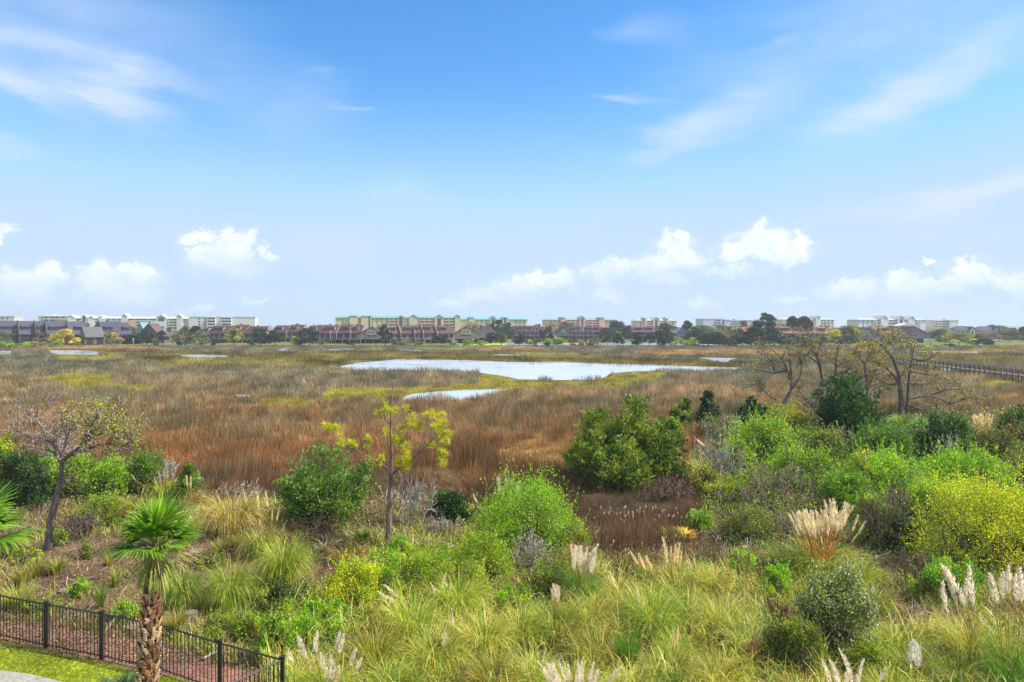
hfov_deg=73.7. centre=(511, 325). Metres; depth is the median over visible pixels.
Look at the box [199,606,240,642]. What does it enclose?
green shrub
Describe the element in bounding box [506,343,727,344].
river
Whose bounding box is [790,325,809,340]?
row house
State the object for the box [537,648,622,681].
pampas grass
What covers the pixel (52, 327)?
row house
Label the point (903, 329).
gable house
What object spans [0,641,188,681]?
lawn grass
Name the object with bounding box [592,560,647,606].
fountain grass
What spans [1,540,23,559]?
grass tuft
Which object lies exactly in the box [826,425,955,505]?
green shrub
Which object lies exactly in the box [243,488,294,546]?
pampas grass
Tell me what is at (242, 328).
row house
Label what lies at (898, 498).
bare shrub
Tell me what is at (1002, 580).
pampas grass
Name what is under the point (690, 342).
shore bush
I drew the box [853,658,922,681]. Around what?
fountain grass
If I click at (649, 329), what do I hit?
row house
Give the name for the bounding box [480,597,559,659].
fountain grass
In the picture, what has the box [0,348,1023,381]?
olive cord grass
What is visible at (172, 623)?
grass tuft
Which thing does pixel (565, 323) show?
live oak
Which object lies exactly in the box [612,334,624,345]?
live oak
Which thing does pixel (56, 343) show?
shore bush
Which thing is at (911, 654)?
pampas grass
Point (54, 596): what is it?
green shrub
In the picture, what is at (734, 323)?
apartment block
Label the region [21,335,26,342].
glass door
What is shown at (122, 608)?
green shrub
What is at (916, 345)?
shore bush
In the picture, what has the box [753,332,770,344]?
live oak
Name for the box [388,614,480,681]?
fountain grass
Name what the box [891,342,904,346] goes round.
shore bush
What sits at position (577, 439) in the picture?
cedar shrub
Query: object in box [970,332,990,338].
live oak
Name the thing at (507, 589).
green shrub
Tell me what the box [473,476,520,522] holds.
pampas grass
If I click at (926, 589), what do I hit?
bare shrub
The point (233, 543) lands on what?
grass tuft
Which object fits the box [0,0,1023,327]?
sky
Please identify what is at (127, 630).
rock
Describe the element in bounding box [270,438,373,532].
cedar shrub
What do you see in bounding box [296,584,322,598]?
fountain grass
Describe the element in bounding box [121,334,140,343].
clipped hedge
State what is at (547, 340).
shore bush
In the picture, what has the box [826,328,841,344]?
yellow tree
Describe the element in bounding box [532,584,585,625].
pampas grass
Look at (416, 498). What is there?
bare shrub
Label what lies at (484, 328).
gable house
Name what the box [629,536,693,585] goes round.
pampas grass
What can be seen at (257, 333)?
live oak
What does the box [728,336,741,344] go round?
live oak
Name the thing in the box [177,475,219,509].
pampas grass
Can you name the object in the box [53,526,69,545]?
green shrub
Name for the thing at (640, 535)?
cattail stand
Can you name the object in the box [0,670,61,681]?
path
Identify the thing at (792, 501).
weeds
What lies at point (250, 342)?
shore bush
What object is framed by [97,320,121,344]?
row house
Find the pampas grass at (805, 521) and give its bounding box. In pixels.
[768,498,882,577]
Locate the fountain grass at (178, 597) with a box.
[161,554,210,616]
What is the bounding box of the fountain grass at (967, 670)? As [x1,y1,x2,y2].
[906,633,999,681]
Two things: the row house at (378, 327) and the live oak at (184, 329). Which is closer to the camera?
the live oak at (184, 329)
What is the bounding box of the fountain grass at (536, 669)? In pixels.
[494,635,574,681]
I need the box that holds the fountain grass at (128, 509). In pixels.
[106,487,157,526]
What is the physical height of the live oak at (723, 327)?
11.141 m
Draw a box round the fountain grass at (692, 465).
[684,450,723,472]
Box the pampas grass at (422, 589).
[378,571,479,618]
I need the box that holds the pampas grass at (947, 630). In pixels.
[918,564,1023,672]
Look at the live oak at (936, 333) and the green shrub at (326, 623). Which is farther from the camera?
the live oak at (936, 333)
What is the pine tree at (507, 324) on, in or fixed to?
on the ground at (208, 673)
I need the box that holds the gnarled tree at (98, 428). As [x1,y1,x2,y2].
[0,388,155,548]
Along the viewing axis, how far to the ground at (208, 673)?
31.63 m
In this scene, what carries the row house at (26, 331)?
on the ground at (208, 673)
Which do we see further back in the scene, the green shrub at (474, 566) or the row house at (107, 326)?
the row house at (107, 326)
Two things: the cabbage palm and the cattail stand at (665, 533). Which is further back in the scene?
the cabbage palm
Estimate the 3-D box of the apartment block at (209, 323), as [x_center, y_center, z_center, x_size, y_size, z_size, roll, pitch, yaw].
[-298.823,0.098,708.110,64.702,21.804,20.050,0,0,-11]
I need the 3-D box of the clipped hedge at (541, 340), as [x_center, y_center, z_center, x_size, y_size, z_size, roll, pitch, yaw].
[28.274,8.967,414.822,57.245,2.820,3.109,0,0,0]
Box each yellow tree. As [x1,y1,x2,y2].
[47,329,80,345]
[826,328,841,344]
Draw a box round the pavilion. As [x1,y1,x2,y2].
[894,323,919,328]
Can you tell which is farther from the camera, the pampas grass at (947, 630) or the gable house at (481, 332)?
the gable house at (481, 332)
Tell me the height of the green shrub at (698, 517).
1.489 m
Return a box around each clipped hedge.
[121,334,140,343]
[512,338,603,341]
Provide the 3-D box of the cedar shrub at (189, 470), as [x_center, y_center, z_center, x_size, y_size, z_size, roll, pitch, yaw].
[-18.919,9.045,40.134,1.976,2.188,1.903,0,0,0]
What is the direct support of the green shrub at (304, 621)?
on the ground at (208, 673)
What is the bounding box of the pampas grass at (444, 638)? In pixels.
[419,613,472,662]
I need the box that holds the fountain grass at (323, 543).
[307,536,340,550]
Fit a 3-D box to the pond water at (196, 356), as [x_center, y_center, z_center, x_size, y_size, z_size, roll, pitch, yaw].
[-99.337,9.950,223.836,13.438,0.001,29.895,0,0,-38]
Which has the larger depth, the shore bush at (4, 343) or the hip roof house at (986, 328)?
the hip roof house at (986, 328)
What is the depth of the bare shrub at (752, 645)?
19.73 m
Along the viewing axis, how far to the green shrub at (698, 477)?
40.43 m
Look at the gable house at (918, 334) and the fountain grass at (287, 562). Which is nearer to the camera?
the fountain grass at (287, 562)
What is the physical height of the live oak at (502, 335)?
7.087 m
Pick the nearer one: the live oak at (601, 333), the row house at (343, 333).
the row house at (343, 333)
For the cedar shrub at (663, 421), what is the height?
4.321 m
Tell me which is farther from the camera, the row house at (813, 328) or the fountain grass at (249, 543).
the row house at (813, 328)
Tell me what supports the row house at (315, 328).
on the ground at (208, 673)
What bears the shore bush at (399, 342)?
on the ground at (208, 673)
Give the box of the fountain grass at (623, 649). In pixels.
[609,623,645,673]
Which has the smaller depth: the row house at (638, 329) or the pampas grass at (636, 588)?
the pampas grass at (636, 588)
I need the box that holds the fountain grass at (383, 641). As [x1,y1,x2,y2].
[336,618,414,673]
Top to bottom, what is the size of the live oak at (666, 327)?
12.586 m
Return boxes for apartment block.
[0,316,22,320]
[38,314,79,320]
[67,315,121,326]
[122,314,188,334]
[189,315,257,335]
[335,314,459,332]
[460,316,527,328]
[542,316,617,334]
[631,317,676,332]
[696,318,729,332]
[730,318,764,327]
[776,315,834,326]
[776,321,785,325]
[847,315,925,331]
[926,319,958,335]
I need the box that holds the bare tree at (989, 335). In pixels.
[975,331,997,339]
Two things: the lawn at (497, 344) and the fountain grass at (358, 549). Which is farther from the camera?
the lawn at (497, 344)
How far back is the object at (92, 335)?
360.65 m
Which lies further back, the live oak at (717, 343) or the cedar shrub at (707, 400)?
the live oak at (717, 343)
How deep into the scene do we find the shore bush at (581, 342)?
340.52 m
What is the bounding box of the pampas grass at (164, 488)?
[131,464,178,497]
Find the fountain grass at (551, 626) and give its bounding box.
[519,592,594,652]
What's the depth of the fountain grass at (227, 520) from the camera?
32.03 m
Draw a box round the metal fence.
[0,595,284,681]
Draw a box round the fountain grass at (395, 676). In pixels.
[349,645,438,681]
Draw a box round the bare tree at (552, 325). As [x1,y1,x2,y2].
[543,321,557,333]
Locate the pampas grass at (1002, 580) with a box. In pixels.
[967,564,1023,673]
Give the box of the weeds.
[0,397,1023,681]
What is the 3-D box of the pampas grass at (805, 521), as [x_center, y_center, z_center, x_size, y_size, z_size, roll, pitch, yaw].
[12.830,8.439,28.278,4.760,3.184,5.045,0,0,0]
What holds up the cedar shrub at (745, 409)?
on the ground at (208, 673)
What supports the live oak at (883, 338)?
on the ground at (208, 673)
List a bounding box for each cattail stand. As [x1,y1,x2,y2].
[589,505,626,552]
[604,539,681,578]
[611,505,660,553]
[646,507,682,551]
[660,529,726,564]
[721,548,775,591]
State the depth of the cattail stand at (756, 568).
26.92 m
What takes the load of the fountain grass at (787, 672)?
on the ground at (208, 673)
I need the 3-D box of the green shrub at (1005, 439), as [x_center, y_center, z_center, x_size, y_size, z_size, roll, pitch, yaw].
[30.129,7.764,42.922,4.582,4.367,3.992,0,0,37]
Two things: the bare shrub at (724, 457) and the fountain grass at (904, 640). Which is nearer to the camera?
the fountain grass at (904, 640)
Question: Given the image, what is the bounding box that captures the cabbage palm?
[166,326,173,340]
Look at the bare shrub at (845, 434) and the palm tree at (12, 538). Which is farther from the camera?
the bare shrub at (845, 434)
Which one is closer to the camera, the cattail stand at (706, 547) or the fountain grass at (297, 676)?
the fountain grass at (297, 676)
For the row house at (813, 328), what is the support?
on the ground at (208, 673)
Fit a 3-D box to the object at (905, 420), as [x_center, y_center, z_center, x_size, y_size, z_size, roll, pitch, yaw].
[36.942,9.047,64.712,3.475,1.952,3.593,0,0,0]
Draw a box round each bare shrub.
[36,429,81,455]
[40,506,104,541]
[157,457,180,477]
[218,478,271,500]
[280,511,344,543]
[380,469,438,526]
[425,515,463,535]
[510,525,559,568]
[636,474,694,502]
[692,430,748,481]
[693,403,748,450]
[713,471,777,516]
[738,454,831,509]
[739,632,765,670]
[755,511,807,541]
[760,594,789,620]
[835,425,854,447]
[856,478,921,550]
[881,479,925,522]
[886,535,941,584]
[905,415,955,444]
[914,576,941,598]
[931,431,958,458]
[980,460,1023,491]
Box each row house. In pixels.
[0,321,16,343]
[16,320,34,342]
[33,320,44,341]
[44,320,66,343]
[65,320,85,343]
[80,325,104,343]
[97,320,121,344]
[115,321,131,334]
[126,320,136,334]
[150,321,165,331]
[209,326,234,342]
[229,323,249,342]
[242,325,272,342]
[274,324,291,341]
[287,324,307,341]
[308,324,322,340]
[318,323,334,343]
[327,324,340,343]
[335,323,354,343]
[349,324,366,343]
[376,324,386,340]
[387,325,400,342]
[398,324,414,342]
[412,324,423,341]
[420,324,437,342]
[434,324,454,342]
[512,325,526,338]
[525,325,534,338]
[534,326,540,338]
[567,327,575,338]
[574,326,583,338]
[582,325,592,338]
[592,326,601,338]
[629,327,644,338]
[642,326,657,338]
[739,325,750,331]
[770,325,795,342]
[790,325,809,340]
[807,325,819,342]
[815,325,834,340]
[828,326,842,342]
[868,325,892,339]
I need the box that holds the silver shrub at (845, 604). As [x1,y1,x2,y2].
[776,546,905,665]
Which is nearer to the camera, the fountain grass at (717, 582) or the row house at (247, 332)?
the fountain grass at (717, 582)
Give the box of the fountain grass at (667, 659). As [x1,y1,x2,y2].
[626,626,715,681]
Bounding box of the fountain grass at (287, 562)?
[247,522,320,589]
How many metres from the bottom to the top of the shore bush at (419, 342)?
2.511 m
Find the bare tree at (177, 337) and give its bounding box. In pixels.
[169,331,185,342]
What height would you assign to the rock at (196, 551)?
0.268 m
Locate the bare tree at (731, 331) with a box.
[723,327,738,334]
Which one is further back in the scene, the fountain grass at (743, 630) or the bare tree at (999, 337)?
the bare tree at (999, 337)
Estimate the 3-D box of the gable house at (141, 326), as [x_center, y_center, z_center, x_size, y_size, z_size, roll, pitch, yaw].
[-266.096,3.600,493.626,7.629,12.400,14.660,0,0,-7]
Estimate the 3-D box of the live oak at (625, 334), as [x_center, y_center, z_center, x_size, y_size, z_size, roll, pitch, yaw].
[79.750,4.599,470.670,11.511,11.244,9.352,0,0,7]
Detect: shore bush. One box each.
[0,341,12,347]
[8,343,29,347]
[21,341,39,346]
[38,342,47,346]
[46,341,62,346]
[66,342,82,345]
[151,338,158,344]
[176,338,188,344]
[187,337,209,344]
[209,337,221,344]
[244,339,254,344]
[290,336,300,344]
[311,340,326,344]
[392,340,403,344]
[402,340,412,344]
[413,341,426,344]
[448,340,457,344]
[462,338,473,344]
[474,340,487,344]
[541,338,553,343]
[552,337,566,344]
[569,340,585,345]
[584,340,593,345]
[589,337,600,344]
[669,336,684,344]
[684,337,698,345]
[726,338,737,345]
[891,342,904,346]
[911,344,937,347]
[925,344,949,347]
[957,344,975,347]
[978,345,1008,348]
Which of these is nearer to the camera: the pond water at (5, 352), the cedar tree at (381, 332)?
the pond water at (5, 352)
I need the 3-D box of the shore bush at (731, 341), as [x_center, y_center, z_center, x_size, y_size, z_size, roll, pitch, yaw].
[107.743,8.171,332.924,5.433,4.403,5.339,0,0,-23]
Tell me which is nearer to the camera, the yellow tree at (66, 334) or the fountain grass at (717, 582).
the fountain grass at (717, 582)
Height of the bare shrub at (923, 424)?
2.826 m
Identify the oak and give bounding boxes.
[0,331,13,342]
[134,328,153,343]
[156,330,169,344]
[179,326,192,338]
[187,326,203,339]
[194,328,210,341]
[247,328,270,344]
[263,330,285,344]
[430,335,450,344]
[485,332,499,343]
[496,332,506,344]
[514,333,525,345]
[558,321,574,329]
[597,327,608,336]
[601,335,615,344]
[604,321,631,337]
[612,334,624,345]
[620,324,634,338]
[630,331,645,344]
[642,333,655,344]
[650,331,664,344]
[655,323,677,338]
[659,333,673,343]
[686,328,708,343]
[695,333,708,344]
[697,329,722,344]
[701,332,728,345]
[711,331,725,345]
[716,324,732,334]
[721,333,732,345]
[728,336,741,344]
[733,329,755,345]
[740,329,818,404]
[746,333,756,344]
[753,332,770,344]
[758,325,782,345]
[769,333,797,345]
[786,322,861,415]
[812,336,829,343]
[827,331,898,395]
[833,335,858,345]
[859,325,1000,415]
[879,332,904,345]
[899,336,917,343]
[929,330,945,338]
[934,335,954,343]
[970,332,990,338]
[971,338,995,345]
[995,327,1022,341]
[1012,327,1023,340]
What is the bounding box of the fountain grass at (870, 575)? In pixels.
[830,547,893,592]
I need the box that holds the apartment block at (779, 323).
[776,321,785,325]
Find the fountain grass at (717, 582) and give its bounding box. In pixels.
[690,551,740,597]
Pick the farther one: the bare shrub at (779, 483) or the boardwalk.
the boardwalk
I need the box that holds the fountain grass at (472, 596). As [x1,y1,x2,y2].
[422,560,499,626]
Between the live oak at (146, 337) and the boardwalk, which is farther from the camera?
the live oak at (146, 337)
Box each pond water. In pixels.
[0,351,10,353]
[50,350,97,354]
[182,355,227,357]
[339,359,737,379]
[402,389,501,399]
[703,358,735,362]
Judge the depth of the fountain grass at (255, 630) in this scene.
21.61 m
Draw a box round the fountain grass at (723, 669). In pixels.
[670,633,760,681]
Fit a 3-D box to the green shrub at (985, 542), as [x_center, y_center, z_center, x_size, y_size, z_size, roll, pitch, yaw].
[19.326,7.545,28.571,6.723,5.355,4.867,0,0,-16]
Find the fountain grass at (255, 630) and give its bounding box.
[249,614,267,642]
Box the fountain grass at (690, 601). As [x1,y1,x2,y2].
[653,573,723,622]
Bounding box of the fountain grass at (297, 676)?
[260,653,325,681]
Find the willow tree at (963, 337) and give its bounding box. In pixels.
[938,332,980,344]
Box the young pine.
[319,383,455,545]
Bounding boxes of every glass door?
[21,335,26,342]
[87,338,92,343]
[97,338,103,343]
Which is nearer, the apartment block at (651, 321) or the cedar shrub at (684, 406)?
the cedar shrub at (684, 406)
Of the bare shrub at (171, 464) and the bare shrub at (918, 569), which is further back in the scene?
the bare shrub at (171, 464)
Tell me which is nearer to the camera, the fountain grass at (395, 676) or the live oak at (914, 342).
the fountain grass at (395, 676)
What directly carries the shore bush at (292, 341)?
on the ground at (208, 673)
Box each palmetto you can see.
[96,666,137,681]
[344,525,372,540]
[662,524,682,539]
[675,526,697,539]
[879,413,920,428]
[908,414,928,430]
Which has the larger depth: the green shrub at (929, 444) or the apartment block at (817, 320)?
the apartment block at (817, 320)
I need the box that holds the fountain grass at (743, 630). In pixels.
[710,604,776,655]
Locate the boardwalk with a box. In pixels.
[894,357,1023,381]
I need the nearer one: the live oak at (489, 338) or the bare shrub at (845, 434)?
the bare shrub at (845, 434)
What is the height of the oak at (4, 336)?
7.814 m
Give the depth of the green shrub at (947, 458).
39.47 m
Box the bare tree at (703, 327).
[689,325,718,331]
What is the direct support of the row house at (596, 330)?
on the ground at (208, 673)
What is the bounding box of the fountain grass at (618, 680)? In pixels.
[599,650,662,681]
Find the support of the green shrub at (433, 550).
on the ground at (208, 673)
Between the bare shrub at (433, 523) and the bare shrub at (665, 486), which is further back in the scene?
the bare shrub at (665, 486)
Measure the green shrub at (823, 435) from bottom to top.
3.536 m
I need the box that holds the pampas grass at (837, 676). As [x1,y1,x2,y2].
[821,647,886,681]
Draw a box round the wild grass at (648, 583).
[0,407,1023,681]
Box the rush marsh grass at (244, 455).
[0,344,1023,535]
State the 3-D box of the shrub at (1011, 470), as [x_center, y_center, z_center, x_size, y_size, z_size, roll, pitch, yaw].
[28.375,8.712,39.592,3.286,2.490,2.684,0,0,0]
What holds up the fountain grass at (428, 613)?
on the ground at (208, 673)
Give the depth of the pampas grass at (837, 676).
17.13 m
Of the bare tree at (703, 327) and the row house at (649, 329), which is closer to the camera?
the bare tree at (703, 327)
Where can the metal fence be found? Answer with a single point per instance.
(101, 654)
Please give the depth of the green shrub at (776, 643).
19.68 m
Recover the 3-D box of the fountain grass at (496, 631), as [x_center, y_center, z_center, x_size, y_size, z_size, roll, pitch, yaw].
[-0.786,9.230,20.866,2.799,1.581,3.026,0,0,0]
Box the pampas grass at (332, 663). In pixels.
[287,630,362,681]
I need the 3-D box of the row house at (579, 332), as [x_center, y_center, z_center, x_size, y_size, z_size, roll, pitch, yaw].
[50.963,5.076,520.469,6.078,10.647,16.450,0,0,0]
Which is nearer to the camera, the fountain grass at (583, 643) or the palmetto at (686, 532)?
the fountain grass at (583, 643)
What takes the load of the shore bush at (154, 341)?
on the ground at (208, 673)
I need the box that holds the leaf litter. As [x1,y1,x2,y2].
[0,534,377,664]
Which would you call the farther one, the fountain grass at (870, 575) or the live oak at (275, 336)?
the live oak at (275, 336)
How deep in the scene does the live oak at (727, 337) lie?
336.67 m
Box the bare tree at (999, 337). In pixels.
[991,330,1010,340]
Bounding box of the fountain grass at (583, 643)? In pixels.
[555,610,642,677]
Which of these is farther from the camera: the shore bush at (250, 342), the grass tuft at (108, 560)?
the shore bush at (250, 342)
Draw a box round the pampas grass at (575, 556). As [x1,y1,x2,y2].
[546,543,613,605]
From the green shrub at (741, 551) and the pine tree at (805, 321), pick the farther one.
the pine tree at (805, 321)
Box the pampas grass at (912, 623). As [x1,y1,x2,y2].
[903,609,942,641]
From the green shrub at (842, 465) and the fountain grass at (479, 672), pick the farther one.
the green shrub at (842, 465)
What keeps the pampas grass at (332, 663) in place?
on the ground at (208, 673)
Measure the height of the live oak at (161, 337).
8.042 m
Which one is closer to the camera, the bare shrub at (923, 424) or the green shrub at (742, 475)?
the green shrub at (742, 475)
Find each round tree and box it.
[223,327,242,342]
[840,324,864,344]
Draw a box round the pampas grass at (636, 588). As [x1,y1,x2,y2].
[603,571,685,636]
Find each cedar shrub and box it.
[167,461,204,497]
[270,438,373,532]
[424,488,481,525]
[558,406,633,484]
[562,436,587,471]
[582,434,655,493]
[608,393,683,484]
[643,415,683,475]
[660,415,690,480]
[669,397,694,426]
[694,390,721,422]
[732,395,768,425]
[805,369,894,443]
[963,436,983,472]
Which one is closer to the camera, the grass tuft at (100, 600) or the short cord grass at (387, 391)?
the grass tuft at (100, 600)
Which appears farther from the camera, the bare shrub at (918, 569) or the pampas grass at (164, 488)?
the pampas grass at (164, 488)
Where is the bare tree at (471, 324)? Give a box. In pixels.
[464,322,482,328]
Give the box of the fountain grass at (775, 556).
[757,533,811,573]
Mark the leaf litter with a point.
(71, 633)
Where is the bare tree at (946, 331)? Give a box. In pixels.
[931,327,952,337]
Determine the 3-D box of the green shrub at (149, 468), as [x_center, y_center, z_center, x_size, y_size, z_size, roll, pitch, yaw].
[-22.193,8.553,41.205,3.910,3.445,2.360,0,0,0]
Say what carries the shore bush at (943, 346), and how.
on the ground at (208, 673)
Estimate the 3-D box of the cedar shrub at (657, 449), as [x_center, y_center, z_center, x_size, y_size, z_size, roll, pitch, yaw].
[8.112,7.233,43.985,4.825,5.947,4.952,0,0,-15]
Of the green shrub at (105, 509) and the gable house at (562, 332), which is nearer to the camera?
the green shrub at (105, 509)
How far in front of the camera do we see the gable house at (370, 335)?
384.59 m
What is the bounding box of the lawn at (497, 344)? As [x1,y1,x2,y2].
[460,343,511,345]
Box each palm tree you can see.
[0,479,46,587]
[93,487,205,681]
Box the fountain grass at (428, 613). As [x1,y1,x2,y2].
[368,577,454,648]
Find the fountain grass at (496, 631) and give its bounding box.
[442,601,528,665]
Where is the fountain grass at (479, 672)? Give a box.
[451,636,538,681]
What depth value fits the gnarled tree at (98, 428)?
30.31 m
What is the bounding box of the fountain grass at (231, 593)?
[191,547,263,618]
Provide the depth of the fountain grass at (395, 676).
18.55 m
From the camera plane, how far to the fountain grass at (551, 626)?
21.63 m
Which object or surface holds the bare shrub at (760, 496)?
on the ground at (208, 673)
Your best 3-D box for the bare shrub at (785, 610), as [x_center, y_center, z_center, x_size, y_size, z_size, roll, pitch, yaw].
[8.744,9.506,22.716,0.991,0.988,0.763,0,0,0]
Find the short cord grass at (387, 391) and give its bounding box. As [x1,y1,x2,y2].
[37,347,1023,409]
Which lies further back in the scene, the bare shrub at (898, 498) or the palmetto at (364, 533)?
the bare shrub at (898, 498)
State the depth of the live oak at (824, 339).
338.31 m
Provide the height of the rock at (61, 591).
0.198 m
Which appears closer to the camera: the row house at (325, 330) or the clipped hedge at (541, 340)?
the row house at (325, 330)
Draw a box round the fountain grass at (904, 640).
[859,609,942,659]
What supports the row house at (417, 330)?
on the ground at (208, 673)
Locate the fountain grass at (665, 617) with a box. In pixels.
[605,574,697,647]
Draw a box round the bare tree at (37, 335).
[32,331,45,342]
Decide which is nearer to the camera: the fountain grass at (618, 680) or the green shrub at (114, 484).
the fountain grass at (618, 680)
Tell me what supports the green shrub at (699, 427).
on the ground at (208, 673)
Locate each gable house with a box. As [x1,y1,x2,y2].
[137,322,147,332]
[139,323,168,342]
[356,327,382,343]
[454,326,480,342]
[472,325,488,341]
[479,325,493,335]
[486,326,497,340]
[554,327,569,338]
[671,327,688,339]
[846,327,879,340]
[886,326,915,342]
[902,326,930,342]
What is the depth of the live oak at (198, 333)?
393.81 m
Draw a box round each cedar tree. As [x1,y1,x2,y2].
[294,328,318,344]
[377,324,392,344]
[538,326,554,338]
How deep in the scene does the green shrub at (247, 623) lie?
21.72 m
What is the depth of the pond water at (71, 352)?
253.93 m
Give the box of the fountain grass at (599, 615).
[552,582,627,636]
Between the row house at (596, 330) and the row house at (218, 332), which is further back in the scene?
the row house at (596, 330)
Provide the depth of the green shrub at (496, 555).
26.46 m
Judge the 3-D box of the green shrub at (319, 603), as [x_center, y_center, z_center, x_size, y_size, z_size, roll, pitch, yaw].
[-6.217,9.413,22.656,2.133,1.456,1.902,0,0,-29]
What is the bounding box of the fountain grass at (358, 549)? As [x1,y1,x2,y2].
[314,537,377,563]
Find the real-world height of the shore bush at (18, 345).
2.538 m
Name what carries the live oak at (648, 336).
on the ground at (208, 673)
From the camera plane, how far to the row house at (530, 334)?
517.04 m
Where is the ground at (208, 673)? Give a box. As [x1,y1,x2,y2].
[0,327,1023,681]
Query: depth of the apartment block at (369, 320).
699.64 m
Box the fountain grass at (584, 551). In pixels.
[558,530,602,561]
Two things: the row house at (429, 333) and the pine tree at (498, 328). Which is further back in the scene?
the pine tree at (498, 328)
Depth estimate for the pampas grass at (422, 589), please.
23.54 m
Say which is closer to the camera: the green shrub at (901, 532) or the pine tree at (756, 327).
the green shrub at (901, 532)
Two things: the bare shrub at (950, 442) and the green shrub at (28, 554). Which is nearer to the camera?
the green shrub at (28, 554)
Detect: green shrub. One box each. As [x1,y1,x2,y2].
[0,425,21,495]
[0,445,57,507]
[10,545,49,564]
[15,594,72,615]
[36,446,58,490]
[42,445,109,497]
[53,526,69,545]
[66,574,95,598]
[70,485,133,527]
[77,537,92,559]
[83,447,137,502]
[109,596,142,623]
[118,441,178,495]
[160,538,182,554]
[191,546,228,569]
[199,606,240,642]
[232,605,266,642]
[239,581,269,607]
[246,596,305,662]
[254,569,317,617]
[277,608,319,650]
[294,589,354,629]
[296,613,355,651]
[320,545,389,614]
[357,541,406,600]
[380,531,417,560]
[387,531,467,595]
[410,543,511,602]
[423,538,460,560]
[445,520,519,589]
[458,454,595,555]
[490,576,545,623]
[516,546,578,604]
[557,515,591,551]
[660,412,694,449]
[680,503,717,532]
[683,459,731,498]
[693,405,740,439]
[702,470,753,511]
[705,399,818,464]
[712,432,759,473]
[718,493,784,544]
[725,543,756,578]
[728,460,776,503]
[755,429,847,492]
[756,617,803,673]
[757,558,795,602]
[762,393,800,414]
[762,396,818,444]
[774,612,831,681]
[795,419,821,448]
[799,420,859,461]
[801,460,873,516]
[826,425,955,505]
[827,452,874,480]
[836,410,929,463]
[840,625,906,681]
[846,449,872,488]
[847,480,902,547]
[882,502,939,553]
[896,443,1023,582]
[898,460,972,529]
[906,548,990,608]
[907,420,942,462]
[909,401,977,459]
[912,435,1023,498]
[949,416,1023,478]
[979,477,1023,569]
[986,401,1023,451]
[997,450,1023,492]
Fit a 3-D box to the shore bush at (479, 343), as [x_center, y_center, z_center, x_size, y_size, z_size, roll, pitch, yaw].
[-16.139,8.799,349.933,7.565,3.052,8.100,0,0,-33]
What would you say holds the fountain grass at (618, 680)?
on the ground at (208, 673)
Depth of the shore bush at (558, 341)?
349.96 m
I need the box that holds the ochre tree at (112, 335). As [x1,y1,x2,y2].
[102,330,124,344]
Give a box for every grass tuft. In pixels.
[0,576,40,611]
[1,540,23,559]
[5,563,41,588]
[23,555,49,578]
[44,554,71,574]
[88,580,110,608]
[103,552,113,565]
[107,563,125,587]
[107,594,132,613]
[158,604,190,634]
[205,535,234,554]
[226,530,244,548]
[231,602,257,626]
[262,509,285,528]
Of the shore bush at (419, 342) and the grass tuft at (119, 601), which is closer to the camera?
the grass tuft at (119, 601)
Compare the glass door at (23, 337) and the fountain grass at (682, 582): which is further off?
the glass door at (23, 337)
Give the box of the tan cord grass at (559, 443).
[41,344,1023,465]
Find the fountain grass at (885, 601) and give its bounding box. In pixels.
[856,573,905,623]
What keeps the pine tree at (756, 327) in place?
on the ground at (208, 673)
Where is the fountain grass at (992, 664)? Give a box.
[965,634,1023,681]
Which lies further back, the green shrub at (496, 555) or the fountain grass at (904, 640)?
the green shrub at (496, 555)
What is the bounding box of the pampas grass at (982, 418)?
[967,413,996,432]
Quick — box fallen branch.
[201,650,228,659]
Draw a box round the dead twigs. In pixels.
[0,403,1023,681]
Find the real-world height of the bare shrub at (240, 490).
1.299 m
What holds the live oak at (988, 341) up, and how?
on the ground at (208, 673)
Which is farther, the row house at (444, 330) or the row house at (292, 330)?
the row house at (292, 330)
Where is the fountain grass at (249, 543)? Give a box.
[231,517,287,562]
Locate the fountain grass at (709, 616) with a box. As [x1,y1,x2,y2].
[682,582,765,639]
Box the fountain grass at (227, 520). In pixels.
[186,483,273,539]
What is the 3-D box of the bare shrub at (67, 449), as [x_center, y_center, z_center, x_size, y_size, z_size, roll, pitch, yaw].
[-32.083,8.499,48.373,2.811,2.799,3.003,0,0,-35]
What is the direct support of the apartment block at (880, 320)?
on the ground at (208, 673)
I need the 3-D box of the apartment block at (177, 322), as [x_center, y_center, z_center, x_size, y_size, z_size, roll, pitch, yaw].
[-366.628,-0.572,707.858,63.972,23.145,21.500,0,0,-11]
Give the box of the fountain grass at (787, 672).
[763,655,831,681]
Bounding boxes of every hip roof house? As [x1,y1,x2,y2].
[944,326,976,339]
[975,326,1002,339]
[1000,326,1023,339]
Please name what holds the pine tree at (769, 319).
on the ground at (208, 673)
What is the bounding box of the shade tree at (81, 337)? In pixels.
[77,334,84,342]
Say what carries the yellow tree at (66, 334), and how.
on the ground at (208, 673)
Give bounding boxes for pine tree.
[487,320,512,337]
[502,322,514,339]
[682,320,692,339]
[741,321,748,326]
[748,320,766,345]
[759,312,776,342]
[786,316,800,326]
[800,316,812,342]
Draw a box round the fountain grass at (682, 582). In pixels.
[645,561,708,599]
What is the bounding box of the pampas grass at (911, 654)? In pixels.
[883,638,959,681]
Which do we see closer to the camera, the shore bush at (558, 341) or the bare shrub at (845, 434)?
the bare shrub at (845, 434)

